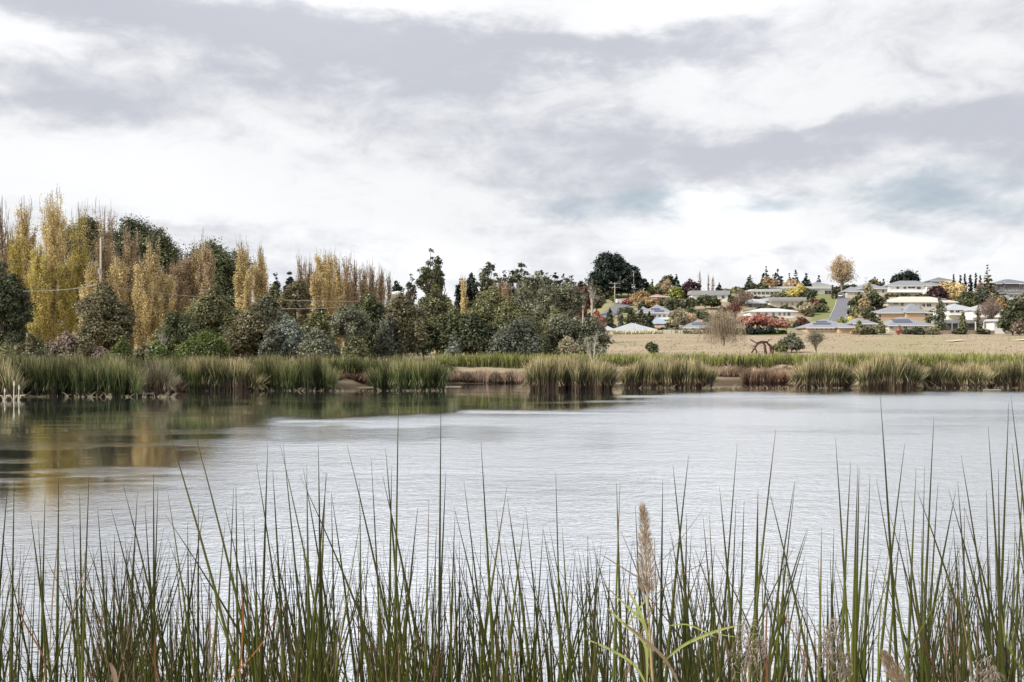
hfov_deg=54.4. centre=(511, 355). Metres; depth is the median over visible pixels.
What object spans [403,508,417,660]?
rush stem
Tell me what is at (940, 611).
rush stem
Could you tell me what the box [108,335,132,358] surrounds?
shrub
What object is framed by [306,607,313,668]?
rush stem
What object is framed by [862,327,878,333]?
garden shrub
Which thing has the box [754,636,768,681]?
dried sedge
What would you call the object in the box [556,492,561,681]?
rush stem
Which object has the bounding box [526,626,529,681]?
rush stem
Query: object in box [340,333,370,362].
shrub
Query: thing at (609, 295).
garden shrub
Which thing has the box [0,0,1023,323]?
sky
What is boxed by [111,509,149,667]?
rush stem
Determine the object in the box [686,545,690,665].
rush stem
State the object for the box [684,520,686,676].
rush stem
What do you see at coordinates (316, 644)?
rush stem
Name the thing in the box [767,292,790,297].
garden shrub
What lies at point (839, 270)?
autumn tree
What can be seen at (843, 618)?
rush stem
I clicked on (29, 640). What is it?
rush stem
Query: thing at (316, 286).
poplar tree
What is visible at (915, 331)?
garden shrub
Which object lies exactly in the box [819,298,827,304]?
garden shrub
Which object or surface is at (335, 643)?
dry blade
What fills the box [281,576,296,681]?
rush stem
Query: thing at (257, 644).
rush stem
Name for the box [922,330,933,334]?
garden shrub
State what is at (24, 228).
poplar tree
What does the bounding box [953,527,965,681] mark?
rush stem
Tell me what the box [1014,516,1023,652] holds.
rush stem
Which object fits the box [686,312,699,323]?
weeping tree
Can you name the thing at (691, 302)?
garden tree
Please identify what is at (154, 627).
rush stem
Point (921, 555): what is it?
rush stem
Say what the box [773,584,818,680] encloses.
dry blade
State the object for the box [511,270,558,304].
gum tree
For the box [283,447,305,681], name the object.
rush stem
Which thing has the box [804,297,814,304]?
garden shrub
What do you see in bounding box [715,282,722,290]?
spruce tree
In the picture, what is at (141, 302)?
poplar tree
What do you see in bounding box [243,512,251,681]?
rush stem
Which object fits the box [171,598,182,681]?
rush stem
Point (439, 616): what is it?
rush stem
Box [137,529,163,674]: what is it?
rush stem
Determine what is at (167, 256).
cypress tree
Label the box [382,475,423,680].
rush stem
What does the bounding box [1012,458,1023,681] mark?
rush stem
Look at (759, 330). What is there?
clipped hedge
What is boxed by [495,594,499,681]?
rush stem
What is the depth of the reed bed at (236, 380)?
64.52 m
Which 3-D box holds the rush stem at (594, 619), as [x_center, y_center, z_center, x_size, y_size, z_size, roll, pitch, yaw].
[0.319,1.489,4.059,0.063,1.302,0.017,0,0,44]
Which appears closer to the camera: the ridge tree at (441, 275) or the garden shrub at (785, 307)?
the ridge tree at (441, 275)
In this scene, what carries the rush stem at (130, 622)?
on the ground at (692, 344)
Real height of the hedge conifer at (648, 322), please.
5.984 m
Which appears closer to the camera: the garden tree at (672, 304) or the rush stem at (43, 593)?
the rush stem at (43, 593)
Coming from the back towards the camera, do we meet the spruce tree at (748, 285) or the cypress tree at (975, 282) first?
the spruce tree at (748, 285)
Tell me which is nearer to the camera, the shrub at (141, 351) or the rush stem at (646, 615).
the rush stem at (646, 615)
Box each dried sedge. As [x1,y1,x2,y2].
[731,620,767,681]
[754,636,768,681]
[814,618,843,681]
[833,650,852,681]
[973,653,1004,681]
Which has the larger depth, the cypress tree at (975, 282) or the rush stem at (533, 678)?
the cypress tree at (975, 282)
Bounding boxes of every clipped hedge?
[744,326,754,333]
[753,326,764,334]
[763,326,776,334]
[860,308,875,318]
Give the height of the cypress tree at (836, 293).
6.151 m
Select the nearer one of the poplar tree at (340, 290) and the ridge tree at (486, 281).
the poplar tree at (340, 290)
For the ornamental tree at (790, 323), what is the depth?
282.43 m
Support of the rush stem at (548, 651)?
on the ground at (692, 344)
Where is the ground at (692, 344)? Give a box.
[44,293,1023,388]
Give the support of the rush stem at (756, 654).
on the ground at (692, 344)
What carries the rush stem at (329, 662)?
on the ground at (692, 344)
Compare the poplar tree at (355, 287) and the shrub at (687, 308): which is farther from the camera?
the shrub at (687, 308)
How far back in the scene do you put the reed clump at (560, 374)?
65.50 m
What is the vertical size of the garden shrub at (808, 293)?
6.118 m
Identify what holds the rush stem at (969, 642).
on the ground at (692, 344)
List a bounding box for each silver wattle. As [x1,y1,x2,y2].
[256,323,286,360]
[275,314,307,359]
[483,315,552,358]
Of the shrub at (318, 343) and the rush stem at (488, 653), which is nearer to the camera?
the rush stem at (488, 653)
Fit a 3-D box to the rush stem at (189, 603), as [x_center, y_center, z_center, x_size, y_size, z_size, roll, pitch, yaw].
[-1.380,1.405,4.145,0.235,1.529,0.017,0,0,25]
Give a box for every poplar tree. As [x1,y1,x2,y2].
[0,200,11,276]
[3,224,27,324]
[13,195,39,333]
[25,238,53,345]
[34,183,69,343]
[53,248,77,340]
[65,202,93,336]
[76,251,103,327]
[91,196,120,284]
[105,247,129,302]
[120,216,141,352]
[129,244,155,349]
[143,229,161,343]
[151,257,175,332]
[168,256,186,313]
[177,244,197,314]
[189,234,202,300]
[194,229,215,318]
[232,242,255,356]
[250,245,270,303]
[295,255,306,353]
[303,256,313,315]
[306,263,325,314]
[314,247,336,324]
[328,257,338,342]
[332,247,345,351]
[340,250,354,346]
[350,259,359,305]
[358,259,369,300]
[367,257,379,302]
[376,262,386,320]
[385,271,392,305]
[459,273,468,313]
[497,277,502,294]
[501,275,508,300]
[507,279,512,300]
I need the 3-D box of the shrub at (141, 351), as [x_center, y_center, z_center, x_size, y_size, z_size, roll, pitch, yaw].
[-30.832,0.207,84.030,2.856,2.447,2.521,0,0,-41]
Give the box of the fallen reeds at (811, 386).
[629,384,1017,387]
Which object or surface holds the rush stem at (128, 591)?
on the ground at (692, 344)
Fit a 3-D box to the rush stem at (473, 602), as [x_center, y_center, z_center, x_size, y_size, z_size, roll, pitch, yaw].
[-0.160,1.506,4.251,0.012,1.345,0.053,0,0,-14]
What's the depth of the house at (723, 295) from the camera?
415.40 m
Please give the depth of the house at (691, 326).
290.17 m
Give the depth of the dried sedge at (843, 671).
2.90 m
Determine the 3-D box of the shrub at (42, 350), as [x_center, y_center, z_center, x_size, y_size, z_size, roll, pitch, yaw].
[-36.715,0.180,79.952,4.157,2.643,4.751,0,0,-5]
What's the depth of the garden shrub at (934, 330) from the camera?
282.11 m
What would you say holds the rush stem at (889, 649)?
on the ground at (692, 344)
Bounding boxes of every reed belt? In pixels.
[0,350,454,391]
[432,347,1023,369]
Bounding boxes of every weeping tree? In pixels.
[666,307,688,327]
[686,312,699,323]
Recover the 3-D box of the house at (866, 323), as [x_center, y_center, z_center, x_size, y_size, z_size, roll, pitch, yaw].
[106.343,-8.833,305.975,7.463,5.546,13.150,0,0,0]
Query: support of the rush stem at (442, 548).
on the ground at (692, 344)
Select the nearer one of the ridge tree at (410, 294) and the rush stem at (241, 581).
the rush stem at (241, 581)
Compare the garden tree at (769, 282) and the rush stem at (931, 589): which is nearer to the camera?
the rush stem at (931, 589)
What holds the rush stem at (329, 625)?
on the ground at (692, 344)
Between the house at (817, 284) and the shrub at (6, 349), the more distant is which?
the house at (817, 284)
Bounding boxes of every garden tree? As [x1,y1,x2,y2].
[589,285,604,309]
[592,310,606,329]
[622,298,632,303]
[629,290,649,302]
[646,284,653,293]
[652,282,668,294]
[664,298,685,310]
[667,286,685,298]
[680,297,700,307]
[682,278,701,298]
[689,311,711,318]
[696,294,721,306]
[752,282,768,288]
[760,276,778,286]
[782,278,800,285]
[795,302,815,313]
[796,300,805,312]
[835,284,857,293]
[848,291,862,307]
[858,295,870,309]
[861,282,876,294]
[864,289,886,308]
[869,276,882,285]
[924,285,948,299]
[937,280,966,299]
[996,295,1007,309]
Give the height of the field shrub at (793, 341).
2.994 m
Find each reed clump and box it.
[127,357,185,392]
[171,378,191,391]
[326,367,370,385]
[359,353,454,389]
[519,352,623,390]
[617,355,724,387]
[738,364,796,383]
[787,352,858,387]
[851,347,929,388]
[921,357,998,386]
[970,357,1023,386]
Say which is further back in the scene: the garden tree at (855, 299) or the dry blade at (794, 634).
the garden tree at (855, 299)
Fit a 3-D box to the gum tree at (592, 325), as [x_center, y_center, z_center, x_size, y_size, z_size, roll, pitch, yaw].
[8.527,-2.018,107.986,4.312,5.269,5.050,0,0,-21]
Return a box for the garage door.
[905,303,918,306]
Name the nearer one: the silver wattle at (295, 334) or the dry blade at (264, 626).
the dry blade at (264, 626)
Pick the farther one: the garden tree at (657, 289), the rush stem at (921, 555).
the garden tree at (657, 289)
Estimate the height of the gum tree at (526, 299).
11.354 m
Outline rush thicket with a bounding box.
[0,533,1023,681]
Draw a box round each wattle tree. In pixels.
[70,278,139,352]
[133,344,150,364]
[143,307,203,354]
[183,308,202,322]
[184,284,242,354]
[222,304,277,359]
[250,292,283,358]
[301,305,337,346]
[344,289,387,358]
[372,292,430,358]
[372,313,408,359]
[411,321,438,356]
[414,283,460,354]
[430,307,469,354]
[452,310,494,356]
[461,285,509,352]
[489,297,545,341]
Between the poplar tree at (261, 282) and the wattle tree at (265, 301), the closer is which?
the wattle tree at (265, 301)
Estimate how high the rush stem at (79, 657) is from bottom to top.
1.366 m
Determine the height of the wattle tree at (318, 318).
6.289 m
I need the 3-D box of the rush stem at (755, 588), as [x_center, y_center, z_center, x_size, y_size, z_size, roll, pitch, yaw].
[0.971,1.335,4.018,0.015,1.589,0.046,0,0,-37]
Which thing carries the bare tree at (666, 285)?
on the ground at (692, 344)
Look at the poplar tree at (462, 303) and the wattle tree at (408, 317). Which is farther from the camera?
the poplar tree at (462, 303)
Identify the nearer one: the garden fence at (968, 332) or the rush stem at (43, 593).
the rush stem at (43, 593)
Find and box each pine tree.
[583,251,634,293]
[588,274,606,296]
[612,262,645,297]
[641,278,649,290]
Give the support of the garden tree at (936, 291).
on the ground at (692, 344)
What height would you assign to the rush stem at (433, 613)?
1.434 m
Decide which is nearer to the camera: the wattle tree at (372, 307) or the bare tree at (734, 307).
the wattle tree at (372, 307)
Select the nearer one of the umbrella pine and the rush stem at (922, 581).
the rush stem at (922, 581)
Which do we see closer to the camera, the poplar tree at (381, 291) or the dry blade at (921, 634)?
the dry blade at (921, 634)
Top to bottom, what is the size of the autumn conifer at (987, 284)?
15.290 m
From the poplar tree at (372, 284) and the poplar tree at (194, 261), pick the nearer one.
the poplar tree at (194, 261)
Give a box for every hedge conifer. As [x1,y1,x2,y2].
[605,309,614,327]
[617,307,623,326]
[625,308,635,324]
[636,308,646,325]
[645,311,652,327]
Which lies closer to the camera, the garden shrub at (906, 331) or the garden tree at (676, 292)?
the garden shrub at (906, 331)
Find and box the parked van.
[615,299,624,303]
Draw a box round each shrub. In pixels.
[0,344,24,358]
[12,332,49,357]
[27,343,72,359]
[45,328,80,357]
[65,336,97,357]
[87,345,108,360]
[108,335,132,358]
[145,339,175,362]
[171,326,235,362]
[296,326,342,360]
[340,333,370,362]
[533,336,553,356]
[553,335,582,356]
[578,335,607,355]
[605,293,618,298]
[617,307,634,312]
[634,296,660,307]
[637,300,647,309]
[645,341,658,353]
[660,296,676,306]
[665,322,678,326]
[683,306,695,311]
[690,329,701,333]
[727,296,736,302]
[730,286,743,293]
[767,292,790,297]
[772,339,789,352]
[777,331,804,351]
[780,304,788,308]
[785,283,806,296]
[795,317,807,325]
[800,288,816,299]
[802,330,826,353]
[803,311,813,316]
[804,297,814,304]
[813,305,822,311]
[815,303,829,311]
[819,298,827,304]
[837,317,846,322]
[850,304,860,315]
[855,320,865,334]
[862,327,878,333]
[869,316,880,322]
[873,320,887,334]
[884,292,895,298]
[895,325,903,334]
[896,292,911,296]
[902,329,910,333]
[910,327,924,334]
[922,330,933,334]
[924,316,934,322]
[927,327,938,333]
[952,329,967,334]
[955,290,979,306]
[974,285,990,303]
[976,328,990,333]
[986,291,1004,303]
[1010,319,1023,335]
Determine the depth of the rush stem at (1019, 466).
3.21 m
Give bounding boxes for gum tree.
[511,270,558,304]
[513,283,545,335]
[534,285,564,329]
[540,307,565,351]
[545,310,586,349]
[555,277,586,321]
[574,314,613,349]
[580,290,587,322]
[587,279,594,315]
[659,274,675,284]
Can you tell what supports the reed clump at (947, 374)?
on the ground at (692, 344)
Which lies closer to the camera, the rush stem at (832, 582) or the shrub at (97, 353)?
the rush stem at (832, 582)
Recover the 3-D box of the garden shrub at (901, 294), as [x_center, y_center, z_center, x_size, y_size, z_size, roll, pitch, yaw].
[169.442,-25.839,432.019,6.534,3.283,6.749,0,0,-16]
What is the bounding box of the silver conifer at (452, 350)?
[443,329,461,356]
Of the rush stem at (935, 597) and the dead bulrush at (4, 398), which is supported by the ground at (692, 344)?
the rush stem at (935, 597)
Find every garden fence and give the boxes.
[662,329,714,333]
[743,309,804,312]
[939,330,994,333]
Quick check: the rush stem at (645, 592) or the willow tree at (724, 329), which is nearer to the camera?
the rush stem at (645, 592)
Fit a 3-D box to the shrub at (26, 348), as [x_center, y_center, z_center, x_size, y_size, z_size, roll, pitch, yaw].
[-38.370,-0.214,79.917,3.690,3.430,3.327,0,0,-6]
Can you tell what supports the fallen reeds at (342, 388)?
in the water
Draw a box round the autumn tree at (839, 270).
[825,254,858,293]
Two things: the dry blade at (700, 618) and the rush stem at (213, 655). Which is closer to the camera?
the rush stem at (213, 655)
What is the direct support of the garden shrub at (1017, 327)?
on the ground at (692, 344)
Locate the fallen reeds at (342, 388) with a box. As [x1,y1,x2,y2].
[206,386,446,390]
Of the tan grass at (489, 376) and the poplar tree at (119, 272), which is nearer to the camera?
the tan grass at (489, 376)
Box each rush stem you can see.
[0,486,7,594]
[0,579,9,664]
[0,632,16,681]
[0,639,4,676]
[5,622,13,679]
[10,503,13,681]
[14,551,20,681]
[26,605,29,681]
[28,589,32,681]
[30,515,51,681]
[38,526,46,681]
[40,509,44,680]
[55,480,58,681]
[59,569,69,681]
[63,540,78,667]
[73,533,80,681]
[80,486,88,681]
[80,518,83,681]
[84,555,106,674]
[97,507,109,681]
[99,615,109,681]
[106,611,118,681]
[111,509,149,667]
[112,534,114,681]
[123,485,168,681]
[125,543,132,642]
[127,492,137,677]
[136,578,143,679]
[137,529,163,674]
[140,623,154,678]
[145,510,154,681]
[151,495,157,669]
[153,473,155,652]
[164,417,239,681]
[167,490,195,681]
[167,517,268,681]
[168,539,209,679]
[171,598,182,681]
[178,512,203,681]
[187,523,190,681]
[193,427,255,681]
[197,502,198,681]
[210,528,224,681]
[225,489,233,681]
[225,508,256,658]
[236,505,238,681]
[239,572,254,681]
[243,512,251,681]
[248,595,256,680]
[254,527,259,681]
[256,463,287,681]
[259,448,267,681]
[273,479,285,681]
[279,441,329,681]
[280,571,302,671]
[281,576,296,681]
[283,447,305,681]
[296,568,313,674]
[300,476,384,681]
[303,469,338,681]
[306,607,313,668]
[307,494,309,646]
[308,476,326,681]
[315,625,316,660]
[316,607,334,681]
[317,479,325,681]
[318,445,322,681]
[322,588,325,681]
[326,643,330,681]
[331,492,356,681]
[331,496,335,681]
[334,508,362,681]
[347,446,397,679]
[350,586,370,678]
[353,626,364,681]
[359,481,361,659]
[361,624,362,681]
[366,596,378,681]
[371,462,382,681]
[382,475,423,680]
[382,605,385,681]
[385,449,404,681]
[387,472,391,681]
[389,562,414,681]
[393,397,398,680]
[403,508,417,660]
[419,613,423,681]
[424,511,428,681]
[430,527,436,681]
[437,427,440,681]
[437,478,445,657]
[448,522,454,681]
[449,573,452,681]
[453,537,458,681]
[454,509,492,679]
[458,540,460,681]
[460,581,477,671]
[464,485,488,681]
[466,566,470,681]
[472,556,474,681]
[477,626,482,681]
[479,489,506,674]
[481,448,495,681]
[482,522,530,681]
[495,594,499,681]
[496,512,513,681]
[504,524,523,681]
[507,498,531,681]
[518,571,521,681]
[526,514,542,681]
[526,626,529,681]
[532,536,542,681]
[543,530,566,681]
[546,631,550,673]
[547,581,552,681]
[549,527,576,680]
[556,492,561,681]
[562,528,571,681]
[566,570,594,673]
[575,625,582,681]
[577,584,580,681]
[579,555,586,681]
[583,556,587,681]
[592,574,596,668]
[606,568,609,681]
[612,493,619,681]
[616,483,622,681]
[622,534,670,664]
[635,506,643,681]
[635,581,713,681]
[642,515,685,681]
[642,569,650,675]
[650,548,670,681]
[659,483,662,681]
[664,455,688,681]
[669,528,698,681]
[673,469,692,681]
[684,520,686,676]
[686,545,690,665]
[690,601,699,681]
[694,548,740,681]
[703,520,717,681]
[709,517,717,666]
[718,452,736,681]
[719,488,736,681]
[723,593,727,659]
[728,510,735,681]
[732,545,794,681]
[738,513,743,676]
[749,431,775,681]
[752,501,757,681]
[754,509,757,681]
[754,591,763,681]
[758,545,769,681]
[762,530,806,681]
[765,482,794,681]
[769,491,813,681]
[769,604,772,681]
[771,531,807,665]
[772,487,794,681]
[777,564,779,674]
[778,557,804,681]
[786,571,824,681]
[794,573,806,681]
[814,623,816,681]
[817,528,821,681]
[830,536,833,674]
[830,564,836,681]
[834,579,847,681]
[835,438,851,681]
[839,463,850,681]
[851,472,857,681]
[853,485,858,681]
[857,505,866,643]
[857,595,863,660]
[858,564,866,681]
[863,483,869,677]
[872,583,873,681]
[876,479,910,681]
[879,445,904,681]
[880,397,898,677]
[886,525,900,681]
[889,513,931,681]
[901,503,928,681]
[906,476,915,674]
[917,491,980,681]
[919,467,924,676]
[921,423,933,681]
[921,538,921,573]
[924,492,955,673]
[930,488,937,616]
[931,536,953,674]
[932,572,958,673]
[943,556,987,680]
[948,489,996,671]
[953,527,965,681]
[954,537,981,681]
[958,488,973,681]
[961,457,995,681]
[962,507,964,657]
[965,511,1006,673]
[976,575,1007,681]
[986,490,991,674]
[986,594,1006,681]
[988,429,1004,681]
[997,406,1008,681]
[998,469,1000,676]
[1003,555,1008,641]
[1011,400,1023,513]
[1011,532,1014,661]
[1012,448,1023,564]
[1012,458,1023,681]
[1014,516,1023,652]
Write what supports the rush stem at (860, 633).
on the ground at (692, 344)
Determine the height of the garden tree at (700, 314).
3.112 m
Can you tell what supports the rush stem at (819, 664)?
on the ground at (692, 344)
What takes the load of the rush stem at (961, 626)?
on the ground at (692, 344)
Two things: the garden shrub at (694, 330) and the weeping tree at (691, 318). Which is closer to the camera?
the garden shrub at (694, 330)
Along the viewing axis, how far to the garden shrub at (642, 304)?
369.32 m
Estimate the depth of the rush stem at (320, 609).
3.28 m
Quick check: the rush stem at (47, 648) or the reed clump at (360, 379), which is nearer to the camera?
the rush stem at (47, 648)
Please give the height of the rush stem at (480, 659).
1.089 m
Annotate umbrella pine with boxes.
[887,269,920,282]
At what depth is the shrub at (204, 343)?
78.63 m
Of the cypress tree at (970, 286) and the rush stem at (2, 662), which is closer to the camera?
the rush stem at (2, 662)
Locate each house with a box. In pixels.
[385,291,405,298]
[605,323,656,331]
[635,304,670,320]
[647,294,669,299]
[651,317,666,324]
[678,320,709,329]
[686,291,729,301]
[735,289,781,296]
[742,308,797,317]
[745,299,767,306]
[763,297,806,307]
[768,286,833,293]
[793,319,854,333]
[812,282,831,285]
[839,283,888,298]
[846,318,877,328]
[872,303,932,319]
[873,317,934,332]
[877,297,958,309]
[882,281,937,295]
[924,277,955,283]
[931,304,969,319]
[931,320,983,330]
[961,305,1001,319]
[982,319,1004,333]
[985,279,1023,291]
[991,291,1023,300]
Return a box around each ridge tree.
[269,273,281,297]
[283,271,296,313]
[386,280,404,303]
[405,273,416,301]
[413,248,443,300]
[432,256,445,294]
[453,278,469,313]
[466,272,477,312]
[474,262,503,301]
[497,270,515,296]
[506,262,529,296]
[552,272,560,287]
[557,273,565,286]
[569,275,576,286]
[577,280,587,319]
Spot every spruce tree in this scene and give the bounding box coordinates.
[671,274,681,289]
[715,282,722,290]
[742,275,753,292]
[761,266,770,281]
[772,269,783,285]
[792,270,799,282]
[801,273,811,285]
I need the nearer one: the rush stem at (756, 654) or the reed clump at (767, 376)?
the rush stem at (756, 654)
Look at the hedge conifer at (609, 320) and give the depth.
299.55 m
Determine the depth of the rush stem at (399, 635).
2.72 m
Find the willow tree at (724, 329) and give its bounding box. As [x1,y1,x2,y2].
[689,308,748,345]
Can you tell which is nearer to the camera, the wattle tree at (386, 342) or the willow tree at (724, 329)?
the wattle tree at (386, 342)
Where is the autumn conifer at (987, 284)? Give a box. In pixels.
[982,265,995,296]
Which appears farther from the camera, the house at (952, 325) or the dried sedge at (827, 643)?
the house at (952, 325)
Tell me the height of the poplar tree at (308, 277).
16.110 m
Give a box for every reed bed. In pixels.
[0,353,32,399]
[7,350,155,396]
[170,351,269,390]
[243,352,342,390]
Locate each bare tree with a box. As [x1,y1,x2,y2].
[592,289,599,307]
[661,278,673,294]
[722,299,746,316]
[731,290,753,306]
[975,294,1003,318]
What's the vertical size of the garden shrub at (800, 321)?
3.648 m
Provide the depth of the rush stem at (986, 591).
3.64 m
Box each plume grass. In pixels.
[584,503,742,681]
[880,650,907,681]
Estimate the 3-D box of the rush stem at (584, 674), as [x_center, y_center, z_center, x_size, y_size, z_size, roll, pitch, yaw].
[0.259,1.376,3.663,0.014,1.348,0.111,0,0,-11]
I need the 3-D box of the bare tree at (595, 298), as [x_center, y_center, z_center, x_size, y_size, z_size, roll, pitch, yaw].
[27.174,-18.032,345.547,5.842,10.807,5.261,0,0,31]
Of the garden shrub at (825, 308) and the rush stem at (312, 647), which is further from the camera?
the garden shrub at (825, 308)
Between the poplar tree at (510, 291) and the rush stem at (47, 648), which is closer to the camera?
the rush stem at (47, 648)
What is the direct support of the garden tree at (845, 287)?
on the ground at (692, 344)
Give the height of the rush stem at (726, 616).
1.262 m
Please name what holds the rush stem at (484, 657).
on the ground at (692, 344)
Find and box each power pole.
[89,238,101,285]
[609,283,619,303]
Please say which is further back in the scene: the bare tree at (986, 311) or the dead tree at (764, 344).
the bare tree at (986, 311)
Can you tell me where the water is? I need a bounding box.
[0,383,1023,681]
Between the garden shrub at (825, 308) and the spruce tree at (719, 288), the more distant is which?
the spruce tree at (719, 288)
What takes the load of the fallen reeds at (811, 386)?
in the water
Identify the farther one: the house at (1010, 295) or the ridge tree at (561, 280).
the house at (1010, 295)
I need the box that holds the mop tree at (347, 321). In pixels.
[327,303,374,343]
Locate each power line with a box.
[46,285,94,290]
[282,307,339,308]
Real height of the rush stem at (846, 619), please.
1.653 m
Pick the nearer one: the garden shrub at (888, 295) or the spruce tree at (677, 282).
the garden shrub at (888, 295)
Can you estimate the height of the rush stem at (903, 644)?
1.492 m
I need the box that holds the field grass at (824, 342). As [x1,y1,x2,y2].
[609,335,1022,356]
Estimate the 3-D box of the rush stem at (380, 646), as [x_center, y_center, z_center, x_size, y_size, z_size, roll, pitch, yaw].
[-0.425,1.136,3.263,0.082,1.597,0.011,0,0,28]
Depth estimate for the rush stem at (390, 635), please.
3.00 m
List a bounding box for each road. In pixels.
[601,303,635,317]
[828,294,849,321]
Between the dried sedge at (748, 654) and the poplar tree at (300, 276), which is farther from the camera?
the poplar tree at (300, 276)
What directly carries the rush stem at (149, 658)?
on the ground at (692, 344)
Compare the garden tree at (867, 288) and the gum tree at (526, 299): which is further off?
the garden tree at (867, 288)
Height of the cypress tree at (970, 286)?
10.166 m
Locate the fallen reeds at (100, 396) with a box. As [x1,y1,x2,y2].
[22,391,176,396]
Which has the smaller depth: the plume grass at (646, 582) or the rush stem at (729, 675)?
the plume grass at (646, 582)
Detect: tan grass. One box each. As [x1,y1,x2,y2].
[447,367,526,382]
[706,361,757,376]
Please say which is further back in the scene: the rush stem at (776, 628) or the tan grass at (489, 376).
the tan grass at (489, 376)
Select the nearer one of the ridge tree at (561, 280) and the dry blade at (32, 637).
the dry blade at (32, 637)
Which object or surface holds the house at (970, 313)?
on the ground at (692, 344)
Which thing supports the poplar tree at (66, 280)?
on the ground at (692, 344)
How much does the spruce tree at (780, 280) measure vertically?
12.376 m
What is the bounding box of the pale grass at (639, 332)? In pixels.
[610,330,662,333]
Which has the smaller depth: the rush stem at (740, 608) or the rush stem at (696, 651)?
the rush stem at (696, 651)
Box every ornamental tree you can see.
[737,315,754,327]
[751,313,767,327]
[762,314,775,326]
[774,317,787,327]
[780,319,792,329]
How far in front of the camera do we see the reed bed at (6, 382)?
52.32 m
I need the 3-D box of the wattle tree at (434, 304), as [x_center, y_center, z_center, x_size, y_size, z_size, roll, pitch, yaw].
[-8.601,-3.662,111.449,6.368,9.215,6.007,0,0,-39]
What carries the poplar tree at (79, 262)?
on the ground at (692, 344)
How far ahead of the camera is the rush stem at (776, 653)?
2.91 m
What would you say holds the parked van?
on the road at (614, 308)
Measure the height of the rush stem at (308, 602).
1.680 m
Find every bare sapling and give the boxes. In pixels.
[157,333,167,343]
[585,333,606,360]
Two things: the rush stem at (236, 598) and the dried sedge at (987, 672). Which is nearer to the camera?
the dried sedge at (987, 672)
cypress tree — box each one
[64,215,120,277]
[88,211,186,302]
[137,227,184,284]
[831,285,834,298]
[835,286,837,298]
[967,275,972,290]
[973,273,977,289]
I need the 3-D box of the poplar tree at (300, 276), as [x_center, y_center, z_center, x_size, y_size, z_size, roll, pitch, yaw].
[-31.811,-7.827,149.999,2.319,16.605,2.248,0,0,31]
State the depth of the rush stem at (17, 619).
4.49 m
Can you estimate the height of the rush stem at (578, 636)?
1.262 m
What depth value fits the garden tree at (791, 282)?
454.58 m
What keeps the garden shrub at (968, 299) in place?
on the ground at (692, 344)
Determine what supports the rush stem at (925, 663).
on the ground at (692, 344)
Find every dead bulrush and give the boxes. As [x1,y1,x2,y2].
[0,388,9,399]
[5,381,19,399]
[15,385,25,399]
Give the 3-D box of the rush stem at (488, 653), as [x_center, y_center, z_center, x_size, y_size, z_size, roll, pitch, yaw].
[-0.065,1.290,3.663,0.340,1.454,0.021,0,0,29]
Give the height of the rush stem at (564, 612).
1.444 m
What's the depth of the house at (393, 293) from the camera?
260.00 m
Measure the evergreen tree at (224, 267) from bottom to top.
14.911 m
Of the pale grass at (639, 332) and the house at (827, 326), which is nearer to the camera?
the pale grass at (639, 332)
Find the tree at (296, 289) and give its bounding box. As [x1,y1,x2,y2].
[276,278,314,360]
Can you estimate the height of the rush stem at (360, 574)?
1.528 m
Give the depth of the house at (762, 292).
435.40 m
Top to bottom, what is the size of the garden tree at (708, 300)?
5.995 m
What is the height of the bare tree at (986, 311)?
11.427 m
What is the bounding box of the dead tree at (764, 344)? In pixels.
[750,339,773,353]
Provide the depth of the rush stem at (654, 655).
4.21 m
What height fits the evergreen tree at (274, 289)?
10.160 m
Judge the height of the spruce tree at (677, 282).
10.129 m
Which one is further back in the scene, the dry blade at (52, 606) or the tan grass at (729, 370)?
the tan grass at (729, 370)
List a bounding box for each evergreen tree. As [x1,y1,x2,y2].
[0,260,38,347]
[158,235,254,295]
[211,251,252,309]
[267,284,297,320]
[995,297,1023,334]
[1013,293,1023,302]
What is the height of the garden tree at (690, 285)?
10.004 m
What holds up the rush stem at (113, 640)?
on the ground at (692, 344)
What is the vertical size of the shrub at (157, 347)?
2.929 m
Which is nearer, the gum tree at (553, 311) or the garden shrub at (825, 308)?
the gum tree at (553, 311)
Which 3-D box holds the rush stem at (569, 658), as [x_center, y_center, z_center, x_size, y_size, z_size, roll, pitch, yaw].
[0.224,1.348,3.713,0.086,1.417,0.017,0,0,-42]
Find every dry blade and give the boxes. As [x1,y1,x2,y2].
[18,587,45,681]
[49,551,56,661]
[67,560,84,634]
[109,662,117,681]
[153,628,156,681]
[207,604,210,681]
[226,597,285,681]
[239,582,243,677]
[256,582,268,670]
[334,620,339,666]
[624,623,678,681]
[698,559,705,678]
[765,595,767,681]
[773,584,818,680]
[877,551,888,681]
[898,572,952,665]
[909,575,940,681]
[1001,615,1023,670]
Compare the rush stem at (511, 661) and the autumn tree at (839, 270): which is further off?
the autumn tree at (839, 270)
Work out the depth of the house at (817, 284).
506.29 m

